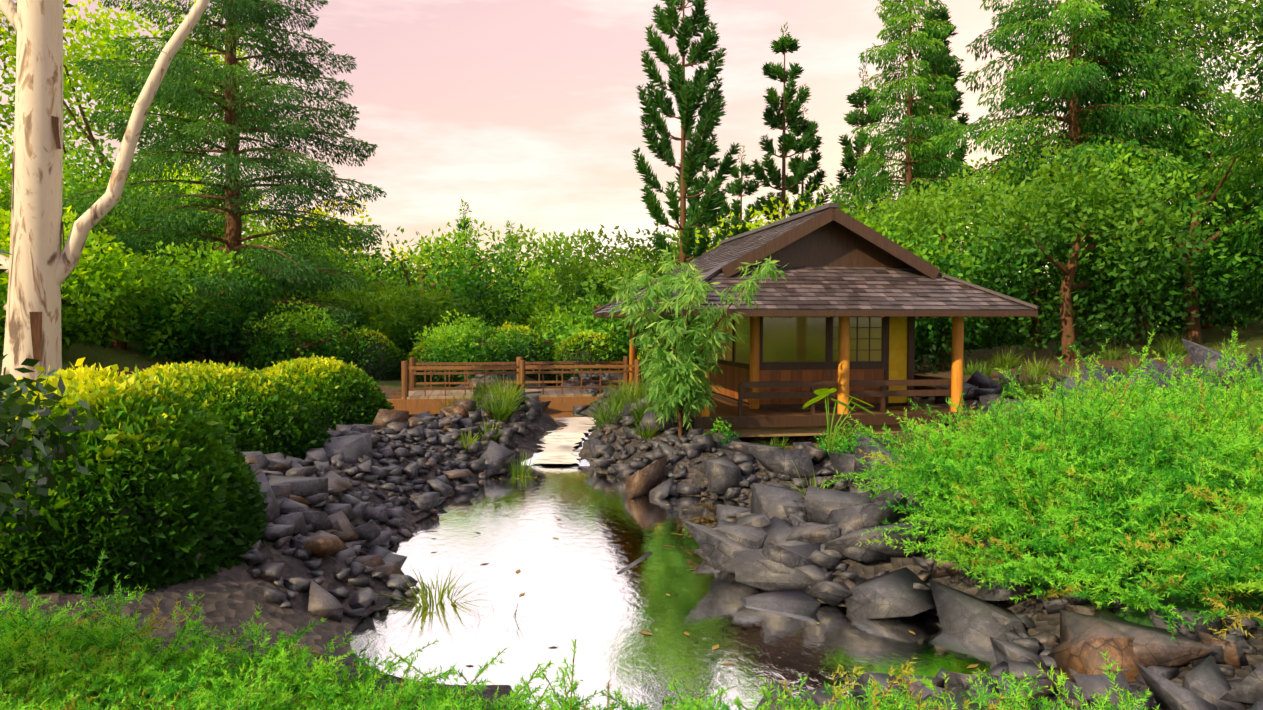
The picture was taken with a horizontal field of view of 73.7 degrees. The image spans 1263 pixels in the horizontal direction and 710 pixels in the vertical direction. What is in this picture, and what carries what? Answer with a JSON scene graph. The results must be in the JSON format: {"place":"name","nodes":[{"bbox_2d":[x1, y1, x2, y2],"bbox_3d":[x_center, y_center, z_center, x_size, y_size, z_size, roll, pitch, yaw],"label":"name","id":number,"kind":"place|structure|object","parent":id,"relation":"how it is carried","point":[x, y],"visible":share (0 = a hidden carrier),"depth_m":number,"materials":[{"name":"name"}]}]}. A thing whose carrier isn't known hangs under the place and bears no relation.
{"place":"outdoors","nodes":[
{"label":"outdoors","id":0,"kind":"place"},
{"bbox_2d":[0,321,1262,709],"bbox_3d":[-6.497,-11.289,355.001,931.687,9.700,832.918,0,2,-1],"label":"ground","id":1,"kind":"structure","parent":0,"point":[232,597],"depth_m":6.14,"materials":[{"name":"soil"}]},
{"bbox_2d":[0,128,73,279],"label":"tree","id":2,"kind":"object","parent":1,"relation":"on","point":[4,173],"visible":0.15,"depth_m":16.09,"materials":[{"name":"green plant"}]},
{"bbox_2d":[0,0,76,69],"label":"tall tree","id":3,"kind":"object","parent":1,"relation":"on","point":[10,27],"visible":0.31,"depth_m":22.96,"materials":[{"name":"green plant"}]},
{"bbox_2d":[0,249,101,534],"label":"camellia shrub","id":4,"kind":"object","parent":1,"relation":"on","point":[12,477],"visible":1,"depth_m":3.32,"materials":[{"name":"green plant"}]},
{"bbox_2d":[0,128,155,260],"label":"shrub","id":5,"kind":"object","parent":1,"relation":"on","point":[88,162],"visible":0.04,"depth_m":20.73,"materials":[{"name":"green plant"}]},
{"bbox_2d":[9,159,170,237],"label":"tree","id":6,"kind":"object","parent":1,"relation":"on","point":[97,184],"depth_m":26.37,"materials":[{"name":"green plant"}]},
{"bbox_2d":[0,205,181,358],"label":"shrub","id":7,"kind":"object","parent":1,"relation":"on","point":[110,267],"visible":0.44,"depth_m":14.24,"materials":[{"name":"green plant"}]},
{"bbox_2d":[0,0,208,392],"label":"gum tree","id":8,"kind":"object","parent":1,"relation":"on","point":[38,265],"visible":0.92,"depth_m":9.79,"materials":[{"name":"beige plant"}]},
{"bbox_2d":[0,151,217,330],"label":"shrub","id":9,"kind":"object","parent":1,"relation":"on","point":[106,217],"visible":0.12,"depth_m":18.75,"materials":[{"name":"green plant"}]},
{"bbox_2d":[63,254,191,349],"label":"round shrub","id":10,"kind":"object","parent":1,"relation":"on","point":[116,344],"visible":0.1,"depth_m":16.50,"materials":[{"name":"green plant"}]},
{"bbox_2d":[0,357,274,596],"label":"dome shrub","id":11,"kind":"object","parent":1,"relation":"on","point":[162,491],"visible":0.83,"depth_m":5.19,"materials":[{"name":"green plant"}]},
{"bbox_2d":[0,0,278,248],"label":"tall tree","id":12,"kind":"object","parent":1,"relation":"on","point":[69,82],"visible":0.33,"depth_m":23.57,"materials":[{"name":"green plant"}]},
{"bbox_2d":[63,160,282,260],"bbox_3d":[-18.631,-4.742,33.993,9.112,7.520,9.056,0,2,-1],"label":"shrub","id":13,"kind":"object","parent":1,"relation":"on","point":[247,219],"visible":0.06,"depth_m":33.90,"materials":[{"name":"green plant"}]},
{"bbox_2d":[117,221,257,301],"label":"tree","id":14,"kind":"object","parent":1,"relation":"on","point":[183,297],"depth_m":23.03,"materials":[{"name":"green plant"}]},
{"bbox_2d":[104,238,276,364],"bbox_3d":[-8.642,-1.007,16.923,3.216,2.714,2.737,0,2,-1],"label":"shrub","id":15,"kind":"object","parent":1,"relation":"on","point":[199,333],"visible":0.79,"depth_m":16.37,"materials":[{"name":"green plant"}]},
{"bbox_2d":[168,225,224,256],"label":"tree","id":16,"kind":"object","parent":1,"relation":"on","point":[211,242],"depth_m":26.87,"materials":[{"name":"green plant"}]},
{"bbox_2d":[62,0,386,362],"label":"conifer tree","id":17,"kind":"object","parent":1,"relation":"on","point":[232,194],"visible":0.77,"depth_m":17.93,"materials":[{"name":"green plant"}]},
{"bbox_2d":[120,359,337,459],"bbox_3d":[-4.658,1.170,9.026,2.874,2.178,2.196,0,2,-1],"label":"dome shrub","id":18,"kind":"object","parent":1,"relation":"on","point":[263,414],"visible":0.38,"depth_m":8.65,"materials":[{"name":"green plant"}]},
{"bbox_2d":[200,218,367,325],"bbox_3d":[-9.827,-2.022,23.709,4.632,3.628,4.764,0,2,-1],"label":"shrub","id":19,"kind":"object","parent":1,"relation":"on","point":[329,258],"visible":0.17,"depth_m":23.13,"materials":[{"name":"green plant"}]},
{"bbox_2d":[247,325,324,366],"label":"bush","id":20,"kind":"object","parent":1,"relation":"on","point":[281,353],"depth_m":19.27,"materials":[{"name":"green plant"}]},
{"bbox_2d":[233,297,378,373],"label":"round shrub","id":21,"kind":"object","parent":1,"relation":"on","point":[298,346],"visible":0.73,"depth_m":17.08,"materials":[{"name":"green plant"}]},
{"bbox_2d":[254,353,394,429],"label":"dome shrub","id":22,"kind":"object","parent":1,"relation":"on","point":[343,393],"visible":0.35,"depth_m":11.24,"materials":[{"name":"green plant"}]},
{"bbox_2d":[251,207,427,332],"bbox_3d":[-11.016,-2.435,29.547,6.772,5.261,6.313,-2,3,-38],"label":"shrub","id":23,"kind":"object","parent":1,"relation":"on","point":[351,257],"visible":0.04,"depth_m":29.00,"materials":[{"name":"green plant"}]},
{"bbox_2d":[260,195,420,284],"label":"tree","id":24,"kind":"object","parent":1,"relation":"on","point":[362,222],"visible":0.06,"depth_m":36.37,"materials":[{"name":"green plant"}]},
{"bbox_2d":[273,277,425,355],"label":"bush","id":25,"kind":"object","parent":1,"relation":"on","point":[352,301],"visible":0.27,"depth_m":22.36,"materials":[{"name":"green plant"}]},
{"bbox_2d":[326,328,404,380],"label":"bush","id":26,"kind":"object","parent":1,"relation":"on","point":[385,365],"visible":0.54,"depth_m":19.51,"materials":[{"name":"green plant"}]},
{"bbox_2d":[355,278,481,359],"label":"bush","id":27,"kind":"object","parent":1,"relation":"on","point":[397,323],"visible":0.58,"depth_m":21.38,"materials":[{"name":"green plant"}]},
{"bbox_2d":[311,217,531,355],"bbox_3d":[-6.894,-1.864,27.370,6.625,5.137,6.900,-2,3,-39],"label":"tree","id":28,"kind":"object","parent":1,"relation":"on","point":[475,290],"visible":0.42,"depth_m":27.01,"materials":[{"name":"green plant"}]},
{"bbox_2d":[399,337,463,386],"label":"bush","id":29,"kind":"object","parent":1,"relation":"on","point":[418,359],"visible":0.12,"depth_m":19.53,"materials":[{"name":"green plant"}]},
{"bbox_2d":[369,232,510,300],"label":"tree","id":30,"kind":"object","parent":1,"relation":"on","point":[405,253],"depth_m":48.01,"materials":[{"name":"green plant"}]},
{"bbox_2d":[368,247,520,312],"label":"tree","id":31,"kind":"object","parent":1,"relation":"on","point":[413,257],"depth_m":35.73,"materials":[{"name":"green plant"}]},
{"bbox_2d":[450,199,477,290],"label":"spire tree","id":32,"kind":"object","parent":1,"relation":"on","point":[465,222],"visible":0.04,"depth_m":45.48,"materials":[{"name":"green plant"}]},
{"bbox_2d":[410,309,536,381],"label":"round shrub","id":33,"kind":"object","parent":1,"relation":"on","point":[477,347],"visible":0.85,"depth_m":17.79,"materials":[{"name":"green plant"}]},
{"bbox_2d":[495,220,519,292],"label":"spire tree","id":34,"kind":"object","parent":1,"relation":"on","point":[509,232],"visible":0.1,"depth_m":44.53,"materials":[{"name":"green plant"}]},
{"bbox_2d":[387,356,640,413],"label":"bridge","id":35,"kind":"structure","parent":1,"relation":"on","point":[411,398],"depth_m":15.05,"materials":[{"name":"brown wood"}]},
{"bbox_2d":[477,321,554,384],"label":"bush","id":36,"kind":"object","parent":1,"relation":"on","point":[537,353],"visible":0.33,"depth_m":19.79,"materials":[{"name":"green plant"}]},
{"bbox_2d":[466,261,585,349],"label":"bush","id":37,"kind":"object","parent":1,"relation":"on","point":[519,315],"visible":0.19,"depth_m":28.66,"materials":[{"name":"green plant"}]},
{"bbox_2d":[480,224,612,326],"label":"tree","id":38,"kind":"object","parent":1,"relation":"on","point":[556,255],"visible":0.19,"depth_m":35.29,"materials":[{"name":"green plant"}]},
{"bbox_2d":[491,297,654,373],"bbox_3d":[-1.473,-0.292,21.764,4.715,2.464,5.103,0,2,-1],"label":"bush","id":39,"kind":"object","parent":1,"relation":"on","point":[555,333],"visible":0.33,"depth_m":21.07,"materials":[{"name":"green plant"}]},
{"bbox_2d":[0,548,1159,709],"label":"plants","id":40,"kind":"object","parent":1,"relation":"on","point":[47,675],"visible":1,"depth_m":3.73,"materials":[{"name":"green plant"}]},
{"bbox_2d":[550,331,624,384],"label":"bush","id":41,"kind":"object","parent":1,"relation":"on","point":[562,353],"visible":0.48,"depth_m":19.88,"materials":[{"name":"green plant"}]},
{"bbox_2d":[553,255,671,351],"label":"bush","id":42,"kind":"object","parent":1,"relation":"on","point":[593,285],"visible":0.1,"depth_m":23.38,"materials":[{"name":"green plant"}]},
{"bbox_2d":[544,222,687,329],"bbox_3d":[-0.079,-1.603,27.069,6.328,5.555,6.355,-2,3,-36],"label":"tree","id":43,"kind":"object","parent":1,"relation":"on","point":[647,255],"visible":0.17,"depth_m":26.75,"materials":[{"name":"green plant"}]},
{"bbox_2d":[573,246,666,338],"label":"tree","id":44,"kind":"object","parent":1,"relation":"on","point":[640,267],"depth_m":37.97,"materials":[{"name":"green plant"}]},
{"bbox_2d":[637,346,652,382],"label":"bush","id":45,"kind":"object","parent":1,"relation":"on","point":[639,357],"visible":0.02,"depth_m":20.07,"materials":[{"name":"green plant"}]},
{"bbox_2d":[637,327,670,382],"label":"round shrub","id":46,"kind":"object","parent":1,"relation":"on","point":[643,358],"visible":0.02,"depth_m":19.06,"materials":[{"name":"green plant"}]},
{"bbox_2d":[631,0,741,266],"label":"conifer tree","id":47,"kind":"object","parent":1,"relation":"on","point":[688,99],"visible":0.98,"depth_m":25.42,"materials":[{"name":"green plant"}]},
{"bbox_2d":[653,216,729,272],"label":"tree","id":48,"kind":"object","parent":1,"relation":"on","point":[672,242],"depth_m":46.30,"materials":[{"name":"green plant"}]},
{"bbox_2d":[608,246,788,435],"bbox_3d":[0.779,-0.150,11.369,2.217,2.649,3.259,0,2,-1],"label":"bamboo","id":49,"kind":"object","parent":1,"relation":"on","point":[679,356],"visible":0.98,"depth_m":10.77,"materials":[{"name":"green plant"}]},
{"bbox_2d":[677,501,736,537],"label":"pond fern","id":50,"kind":"object","parent":1,"relation":"on","point":[709,520],"depth_m":7.71,"materials":[{"name":"plant"}]},
{"bbox_2d":[686,138,728,261],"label":"conifer tree","id":51,"kind":"object","parent":1,"relation":"on","point":[698,184],"visible":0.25,"depth_m":35.53,"materials":[{"name":"green plant"}]},
{"bbox_2d":[704,416,739,446],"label":"plant cover","id":52,"kind":"object","parent":1,"relation":"on","point":[723,432],"visible":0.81,"depth_m":11.02,"materials":[{"name":"green plant"}]},
{"bbox_2d":[187,338,1262,709],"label":"rocks","id":53,"kind":"object","parent":1,"relation":"on","point":[785,546],"visible":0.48,"depth_m":6.41,"materials":[{"name":"grey stone"}]},
{"bbox_2d":[718,146,759,244],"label":"conifer tree","id":54,"kind":"object","parent":1,"relation":"on","point":[737,188],"visible":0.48,"depth_m":33.63,"materials":[{"name":"green plant"}]},
{"bbox_2d":[695,192,822,251],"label":"tree","id":55,"kind":"object","parent":1,"relation":"on","point":[754,226],"visible":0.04,"depth_m":20.92,"materials":[{"name":"green plant"}]},
{"bbox_2d":[749,21,818,224],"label":"conifer tree","id":56,"kind":"object","parent":1,"relation":"on","point":[784,105],"visible":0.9,"depth_m":28.06,"materials":[{"name":"green plant"}]},
{"bbox_2d":[775,102,830,221],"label":"conifer tree","id":57,"kind":"object","parent":1,"relation":"on","point":[815,158],"visible":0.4,"depth_m":30.61,"materials":[{"name":"green plant"}]},
{"bbox_2d":[591,203,1038,437],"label":"tea house","id":58,"kind":"structure","parent":1,"relation":"on","point":[846,304],"depth_m":12.22,"materials":[{"name":"brown wood"}]},
{"bbox_2d":[375,327,1261,630],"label":"grass plant","id":59,"kind":"object","parent":1,"relation":"on","point":[619,403],"depth_m":13.10,"materials":[{"name":"green plant"}]},
{"bbox_2d":[814,430,848,450],"bbox_3d":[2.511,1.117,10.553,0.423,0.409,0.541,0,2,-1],"label":"plant cover","id":60,"kind":"object","parent":1,"relation":"on","point":[836,439],"visible":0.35,"depth_m":10.62,"materials":[{"name":"green plant"}]},
{"bbox_2d":[802,388,874,459],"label":"taro plant","id":61,"kind":"object","parent":1,"relation":"on","point":[823,392],"visible":1,"depth_m":9.91,"materials":[{"name":"green plant"}]},
{"bbox_2d":[823,437,855,459],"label":"plant cover","id":62,"kind":"object","parent":1,"relation":"on","point":[844,447],"visible":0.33,"depth_m":9.69,"materials":[{"name":"green plant"}]},
{"bbox_2d":[836,425,857,449],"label":"plant cover","id":63,"kind":"object","parent":1,"relation":"on","point":[847,436],"visible":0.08,"depth_m":11.15,"materials":[{"name":"green plant"}]},
{"bbox_2d":[834,421,871,452],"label":"shrub","id":64,"kind":"object","parent":1,"relation":"on","point":[839,432],"visible":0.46,"depth_m":10.04,"materials":[{"name":"green plant"}]},
{"bbox_2d":[834,63,887,214],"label":"conifer tree","id":65,"kind":"object","parent":1,"relation":"on","point":[849,163],"visible":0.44,"depth_m":29.69,"materials":[{"name":"green plant"}]},
{"bbox_2d":[783,180,979,343],"bbox_3d":[7.506,-2.386,24.690,6.108,5.397,6.139,1,3,28],"label":"tree","id":66,"kind":"object","parent":1,"relation":"on","point":[842,205],"visible":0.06,"depth_m":23.71,"materials":[{"name":"green plant"}]},
{"bbox_2d":[874,428,901,447],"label":"plant cover","id":67,"kind":"object","parent":1,"relation":"on","point":[882,436],"visible":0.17,"depth_m":11.18,"materials":[{"name":"green plant"}]},
{"bbox_2d":[827,0,991,340],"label":"conifer tree","id":68,"kind":"object","parent":1,"relation":"on","point":[929,41],"visible":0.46,"depth_m":26.47,"materials":[{"name":"green plant"}]},
{"bbox_2d":[898,417,931,447],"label":"plant cover","id":69,"kind":"object","parent":1,"relation":"on","point":[912,436],"visible":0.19,"depth_m":9.90,"materials":[{"name":"green plant"}]},
{"bbox_2d":[901,45,966,351],"bbox_3d":[11.890,-5.816,33.080,2.430,12.997,2.303,-2,3,-38],"label":"conifer tree","id":70,"kind":"object","parent":1,"relation":"on","point":[954,115],"visible":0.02,"depth_m":32.54,"materials":[{"name":"green plant"}]},
{"bbox_2d":[901,1,969,354],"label":"conifer tree","id":71,"kind":"object","parent":1,"relation":"on","point":[955,103],"visible":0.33,"depth_m":28.46,"materials":[{"name":"green plant"}]},
{"bbox_2d":[842,196,1043,372],"bbox_3d":[6.178,-1.532,19.099,4.861,4.160,4.950,0,2,-1],"label":"tree","id":72,"kind":"object","parent":1,"relation":"on","point":[943,324],"visible":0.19,"depth_m":18.34,"materials":[{"name":"green plant"}]},
{"bbox_2d":[915,327,996,356],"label":"bush","id":73,"kind":"object","parent":1,"relation":"on","point":[923,346],"depth_m":32.67,"materials":[{"name":"green plant"}]},
{"bbox_2d":[859,170,1067,366],"bbox_3d":[7.672,-1.961,20.774,5.454,4.646,5.288,2,3,33],"label":"tree","id":74,"kind":"object","parent":1,"relation":"on","point":[916,225],"visible":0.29,"depth_m":19.46,"materials":[{"name":"green plant"}]},
{"bbox_2d":[920,299,1059,351],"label":"bush","id":75,"kind":"object","parent":1,"relation":"on","point":[1015,340],"visible":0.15,"depth_m":30.72,"materials":[{"name":"green plant"}]},
{"bbox_2d":[990,379,1042,398],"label":"shrub","id":76,"kind":"object","parent":1,"relation":"on","point":[1002,381],"visible":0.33,"depth_m":13.02,"materials":[{"name":"green plant"}]},
{"bbox_2d":[997,380,1054,399],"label":"shrub","id":77,"kind":"object","parent":1,"relation":"on","point":[1033,393],"visible":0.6,"depth_m":12.65,"materials":[{"name":"green plant"}]},
{"bbox_2d":[967,258,1088,350],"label":"bush","id":78,"kind":"object","parent":1,"relation":"on","point":[1044,320],"depth_m":36.71,"materials":[{"name":"green plant"}]},
{"bbox_2d":[818,326,1262,642],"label":"juniper shrub","id":79,"kind":"object","parent":1,"relation":"on","point":[1157,451],"visible":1,"depth_m":5.64,"materials":[{"name":"green plant"}]},
{"bbox_2d":[921,121,1191,348],"bbox_3d":[11.512,-3.350,23.940,6.978,6.489,6.782,0,2,-1],"label":"tree","id":80,"kind":"object","parent":1,"relation":"on","point":[1035,322],"visible":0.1,"depth_m":23.86,"materials":[{"name":"green plant"}]},
{"bbox_2d":[928,0,1209,348],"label":"conifer tree","id":81,"kind":"object","parent":1,"relation":"on","point":[1071,90],"visible":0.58,"depth_m":21.25,"materials":[{"name":"green plant"}]},
{"bbox_2d":[1010,264,1170,341],"bbox_3d":[20.832,-2.564,38.511,9.137,6.348,7.401,0,2,-1],"label":"bush","id":82,"kind":"object","parent":1,"relation":"on","point":[1110,329],"visible":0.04,"depth_m":37.57,"materials":[{"name":"green plant"}]},
{"bbox_2d":[965,138,1236,362],"bbox_3d":[10.050,-2.264,18.430,5.268,5.084,4.994,1,2,19],"label":"tree","id":83,"kind":"object","parent":1,"relation":"on","point":[1124,233],"visible":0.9,"depth_m":17.96,"materials":[{"name":"green plant"}]},
{"bbox_2d":[957,477,1262,628],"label":"plants","id":84,"kind":"object","parent":1,"relation":"on","point":[1138,616],"depth_m":5.08,"materials":[{"name":"green plant"}]},
{"bbox_2d":[1024,0,1262,336],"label":"conifer tree","id":85,"kind":"object","parent":1,"relation":"on","point":[1191,134],"visible":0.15,"depth_m":22.16,"materials":[{"name":"green plant"}]},
{"bbox_2d":[1028,241,1262,333],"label":"bush","id":86,"kind":"object","parent":1,"relation":"on","point":[1181,323],"visible":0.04,"depth_m":25.57,"materials":[{"name":"green plant"}]},
{"bbox_2d":[1059,116,1262,343],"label":"tree","id":87,"kind":"object","parent":1,"relation":"on","point":[1210,264],"visible":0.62,"depth_m":19.18,"materials":[{"name":"green plant"}]},
{"bbox_2d":[1088,66,1262,333],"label":"tree","id":88,"kind":"object","parent":1,"relation":"on","point":[1206,325],"visible":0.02,"depth_m":23.76,"materials":[{"name":"green plant"}]},
{"bbox_2d":[1134,0,1262,111],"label":"tree","id":89,"kind":"object","parent":1,"relation":"on","point":[1238,18],"visible":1,"depth_m":15.60,"materials":[{"name":"green plant"}]},
{"bbox_2d":[1154,246,1262,328],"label":"bush","id":90,"kind":"object","parent":1,"relation":"on","point":[1178,325],"visible":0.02,"depth_m":37.93,"materials":[{"name":"green plant"}]},
{"bbox_2d":[1168,243,1262,325],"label":"tree","id":91,"kind":"object","parent":1,"relation":"on","point":[1254,316],"visible":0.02,"depth_m":25.95,"materials":[{"name":"green plant"}]},
{"bbox_2d":[1199,4,1262,298],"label":"conifer tree","id":92,"kind":"object","parent":1,"relation":"on","point":[1240,152],"visible":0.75,"depth_m":18.80,"materials":[{"name":"green plant"}]},
{"bbox_2d":[1218,100,1262,265],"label":"conifer tree","id":93,"kind":"object","parent":1,"relation":"on","point":[1233,127],"visible":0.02,"depth_m":21.88,"materials":[{"name":"green plant"}]},
{"bbox_2d":[1238,151,1262,290],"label":"tree","id":94,"kind":"object","parent":1,"relation":"on","point":[1260,183],"visible":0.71,"depth_m":17.87,"materials":[{"name":"green plant"}]},
{"bbox_2d":[0,0,1262,325],"label":"sky","id":95,"kind":"structure","parent":0,"point":[526,113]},
{"bbox_2d":[350,385,997,709],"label":"pond water","id":96,"kind":"structure","parent":0,"point":[558,542],"depth_m":5.80,"materials":[{"name":"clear liquid"}]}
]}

